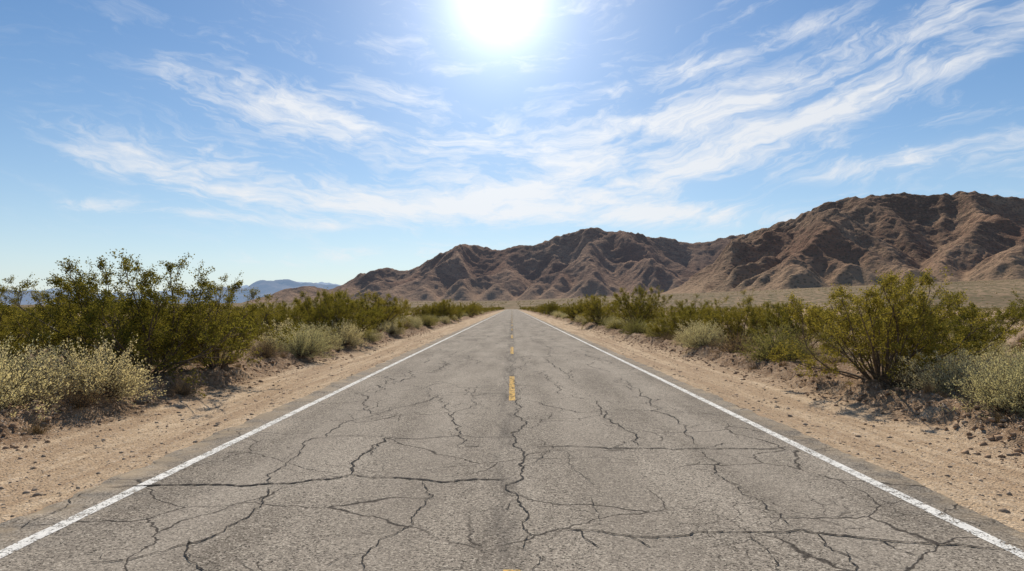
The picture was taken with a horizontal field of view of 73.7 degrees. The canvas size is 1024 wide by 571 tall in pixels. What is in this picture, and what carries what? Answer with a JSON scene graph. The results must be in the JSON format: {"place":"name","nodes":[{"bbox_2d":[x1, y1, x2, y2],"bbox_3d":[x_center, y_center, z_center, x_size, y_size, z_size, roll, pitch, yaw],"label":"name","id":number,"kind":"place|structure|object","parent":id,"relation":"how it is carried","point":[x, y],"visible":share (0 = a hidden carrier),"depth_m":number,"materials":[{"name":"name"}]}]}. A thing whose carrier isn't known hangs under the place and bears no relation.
{"place":"outdoors","nodes":[
{"label":"outdoors","id":0,"kind":"place"},
{"bbox_2d":[0,279,338,304],"bbox_3d":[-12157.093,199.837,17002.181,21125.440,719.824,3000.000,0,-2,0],"label":"distant mountain range","id":1,"kind":"structure","parent":0,"point":[265,287],"depth_m":16460.81,"materials":[{"name":"stone"}]},
{"bbox_2d":[27,282,339,298],"bbox_3d":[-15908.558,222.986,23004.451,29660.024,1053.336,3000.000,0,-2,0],"label":"distant mountain range","id":2,"kind":"structure","parent":0,"point":[169,293],"depth_m":22843.58,"materials":[{"name":"stone"}]},
{"bbox_2d":[243,227,744,302],"bbox_3d":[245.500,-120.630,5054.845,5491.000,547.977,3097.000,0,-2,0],"label":"rocky mountain","id":3,"kind":"structure","parent":0,"point":[590,261],"depth_m":4397.72,"materials":[{"name":"brown stone"}]},
{"bbox_2d":[0,309,1023,570],"bbox_3d":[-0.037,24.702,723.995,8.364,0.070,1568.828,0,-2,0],"label":"asphalt road","id":4,"kind":"structure","parent":0,"point":[650,485],"depth_m":6.48,"materials":[{"name":"grey asphalt"}]},
{"bbox_2d":[0,314,496,557],"bbox_3d":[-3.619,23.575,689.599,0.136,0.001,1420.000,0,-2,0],"label":"white edge line","id":5,"kind":"object","parent":4,"relation":"on","point":[42,534],"visible":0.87,"depth_m":6.80,"materials":[{"name":"paint"}]},
{"bbox_2d":[20,316,1001,570],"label":"road cracks","id":6,"kind":"object","parent":4,"relation":"on","point":[512,482],"visible":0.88,"depth_m":6.67,"materials":[{"name":"black asphalt"}]},
{"bbox_2d":[503,322,520,570],"bbox_3d":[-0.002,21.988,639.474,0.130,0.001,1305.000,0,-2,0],"label":"yellow centre line","id":7,"kind":"object","parent":4,"relation":"on","point":[512,387],"visible":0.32,"depth_m":14.65,"materials":[{"name":"paint"}]},
{"bbox_2d":[535,318,1023,558],"bbox_3d":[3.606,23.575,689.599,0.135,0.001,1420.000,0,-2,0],"label":"white edge line","id":8,"kind":"object","parent":4,"relation":"on","point":[996,541],"visible":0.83,"depth_m":6.96,"materials":[{"name":"paint"}]},
{"bbox_2d":[0,279,1023,532],"bbox_3d":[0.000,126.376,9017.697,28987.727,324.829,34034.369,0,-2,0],"label":"desert ground","id":9,"kind":"structure","parent":0,"point":[818,413],"depth_m":11.25,"materials":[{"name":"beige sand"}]},
{"bbox_2d":[0,326,69,396],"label":"sage shrub","id":10,"kind":"object","parent":9,"relation":"on","point":[32,344],"visible":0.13,"depth_m":11.73,"materials":[{"name":"green plant"}]},
{"bbox_2d":[0,274,80,368],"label":"creosote bush","id":11,"kind":"object","parent":9,"relation":"on","point":[2,293],"visible":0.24,"depth_m":16.78,"materials":[{"name":"green plant"}]},
{"bbox_2d":[0,339,92,420],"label":"sage shrub","id":12,"kind":"object","parent":9,"relation":"on","point":[13,394],"visible":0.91,"depth_m":10.41,"materials":[{"name":"green plant"}]},
{"bbox_2d":[0,274,162,377],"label":"creosote bush","id":13,"kind":"object","parent":9,"relation":"on","point":[63,328],"visible":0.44,"depth_m":14.76,"materials":[{"name":"green plant"}]},
{"bbox_2d":[17,331,169,406],"bbox_3d":[-7.141,1.454,11.572,2.290,1.416,2.558,-1,-2,33],"label":"sage shrub","id":14,"kind":"object","parent":9,"relation":"on","point":[117,379],"visible":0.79,"depth_m":11.50,"materials":[{"name":"green plant"}]},
{"bbox_2d":[0,248,305,397],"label":"creosote bush","id":15,"kind":"object","parent":9,"relation":"on","point":[95,315],"visible":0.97,"depth_m":14.22,"materials":[{"name":"green plant"}]},
{"bbox_2d":[161,374,205,395],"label":"dry desert shrub","id":16,"kind":"object","parent":9,"relation":"on","point":[178,389],"visible":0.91,"depth_m":13.52,"materials":[{"name":"plant"}]},
{"bbox_2d":[154,270,284,369],"bbox_3d":[-7.110,0.897,16.202,2.832,2.524,3.098,-1,-2,26],"label":"creosote bush","id":17,"kind":"object","parent":9,"relation":"on","point":[216,352],"visible":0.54,"depth_m":16.07,"materials":[{"name":"green plant"}]},
{"bbox_2d":[247,318,313,351],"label":"sage shrub","id":18,"kind":"object","parent":9,"relation":"on","point":[268,336],"visible":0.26,"depth_m":23.24,"materials":[{"name":"green plant"}]},
{"bbox_2d":[266,321,334,358],"bbox_3d":[-6.818,1.820,21.914,2.114,1.377,2.115,-1,-2,33],"label":"sage shrub","id":19,"kind":"object","parent":9,"relation":"on","point":[309,350],"visible":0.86,"depth_m":21.79,"materials":[{"name":"green plant"}]},
{"bbox_2d":[276,291,358,328],"bbox_3d":[-9.672,1.645,34.321,4.014,2.911,4.636,0,-2,-4],"label":"creosote bush","id":20,"kind":"object","parent":9,"relation":"on","point":[330,293],"visible":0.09,"depth_m":33.37,"materials":[{"name":"green plant"}]},
{"bbox_2d":[299,321,344,353],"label":"sage shrub","id":21,"kind":"object","parent":9,"relation":"on","point":[327,335],"visible":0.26,"depth_m":25.08,"materials":[{"name":"green plant"}]},
{"bbox_2d":[323,317,372,350],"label":"sage shrub","id":22,"kind":"object","parent":9,"relation":"on","point":[349,337],"visible":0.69,"depth_m":27.74,"materials":[{"name":"green plant"}]},
{"bbox_2d":[305,290,391,338],"bbox_3d":[-7.600,1.504,30.925,3.812,2.729,3.991,0,-2,4],"label":"creosote bush","id":23,"kind":"object","parent":9,"relation":"on","point":[377,313],"visible":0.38,"depth_m":30.95,"materials":[{"name":"green plant"}]},
{"bbox_2d":[0,320,1023,468],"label":"dirt clods","id":24,"kind":"object","parent":9,"relation":"on","point":[997,436],"visible":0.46,"depth_m":12.38,"materials":[{"name":"brown soil"}]},
{"bbox_2d":[0,279,1023,434],"bbox_3d":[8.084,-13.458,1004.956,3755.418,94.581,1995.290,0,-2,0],"label":"desert scrub","id":25,"kind":"object","parent":9,"relation":"on","point":[398,321],"visible":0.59,"depth_m":29.05,"materials":[{"name":"green plant"}]},
{"bbox_2d":[619,315,653,335],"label":"green desert shrub","id":26,"kind":"object","parent":9,"relation":"on","point":[637,328],"visible":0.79,"depth_m":37.75,"materials":[{"name":"green plant"}]},
{"bbox_2d":[601,284,685,328],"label":"creosote bush","id":27,"kind":"object","parent":9,"relation":"on","point":[635,307],"visible":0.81,"depth_m":43.51,"materials":[{"name":"green plant"}]},
{"bbox_2d":[642,314,673,337],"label":"green desert shrub","id":28,"kind":"object","parent":9,"relation":"on","point":[653,335],"visible":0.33,"depth_m":33.83,"materials":[{"name":"green plant"}]},
{"bbox_2d":[668,315,722,344],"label":"sage shrub","id":29,"kind":"object","parent":9,"relation":"on","point":[683,329],"visible":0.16,"depth_m":28.04,"materials":[{"name":"green plant"}]},
{"bbox_2d":[664,295,734,328],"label":"creosote bush","id":30,"kind":"object","parent":9,"relation":"on","point":[694,304],"visible":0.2,"depth_m":35.72,"materials":[{"name":"green plant"}]},
{"bbox_2d":[674,318,728,351],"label":"sage shrub","id":31,"kind":"object","parent":9,"relation":"on","point":[703,338],"visible":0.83,"depth_m":24.80,"materials":[{"name":"green plant"}]},
{"bbox_2d":[706,324,757,355],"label":"dry desert shrub","id":32,"kind":"object","parent":9,"relation":"on","point":[731,348],"visible":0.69,"depth_m":22.54,"materials":[{"name":"plant"}]},
{"bbox_2d":[732,315,824,362],"bbox_3d":[7.436,1.532,19.372,2.413,1.501,2.482,-1,-2,36],"label":"green desert shrub","id":33,"kind":"object","parent":9,"relation":"on","point":[762,352],"visible":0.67,"depth_m":19.23,"materials":[{"name":"green plant"}]},
{"bbox_2d":[776,325,828,358],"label":"dry desert shrub","id":34,"kind":"object","parent":9,"relation":"on","point":[812,345],"visible":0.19,"depth_m":20.77,"materials":[{"name":"plant"}]},
{"bbox_2d":[766,265,1023,387],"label":"creosote bush","id":35,"kind":"object","parent":9,"relation":"on","point":[899,324],"visible":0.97,"depth_m":13.11,"materials":[{"name":"green plant"}]},
{"bbox_2d":[829,296,975,370],"bbox_3d":[9.436,1.160,16.576,3.049,2.258,2.787,-1,-2,33],"label":"creosote bush","id":36,"kind":"object","parent":9,"relation":"on","point":[966,330],"visible":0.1,"depth_m":16.05,"materials":[{"name":"green plant"}]},
{"bbox_2d":[889,343,1009,398],"bbox_3d":[7.703,1.587,12.030,1.952,1.207,2.180,-2,-2,41],"label":"sage shrub","id":37,"kind":"object","parent":9,"relation":"on","point":[933,377],"visible":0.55,"depth_m":11.96,"materials":[{"name":"green plant"}]},
{"bbox_2d":[877,288,1023,363],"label":"creosote bush","id":38,"kind":"object","parent":9,"relation":"on","point":[986,328],"visible":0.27,"depth_m":17.16,"materials":[{"name":"green plant"}]},
{"bbox_2d":[941,347,1023,419],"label":"sage shrub","id":39,"kind":"object","parent":9,"relation":"on","point":[1005,398],"visible":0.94,"depth_m":9.81,"materials":[{"name":"green plant"}]},
{"bbox_2d":[986,345,1023,391],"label":"sage shrub","id":40,"kind":"object","parent":9,"relation":"on","point":[1020,358],"visible":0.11,"depth_m":11.43,"materials":[{"name":"green plant"}]},
{"bbox_2d":[0,0,1023,292],"label":"sky","id":41,"kind":"structure","parent":0,"point":[314,141],"materials":[{"name":"blue"}]},
{"bbox_2d":[661,191,1023,293],"bbox_3d":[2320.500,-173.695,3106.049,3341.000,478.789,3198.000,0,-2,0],"label":"rocky mountain","id":42,"kind":"structure","parent":0,"point":[961,235],"depth_m":2530.33,"materials":[{"name":"brown stone"}]}
]}

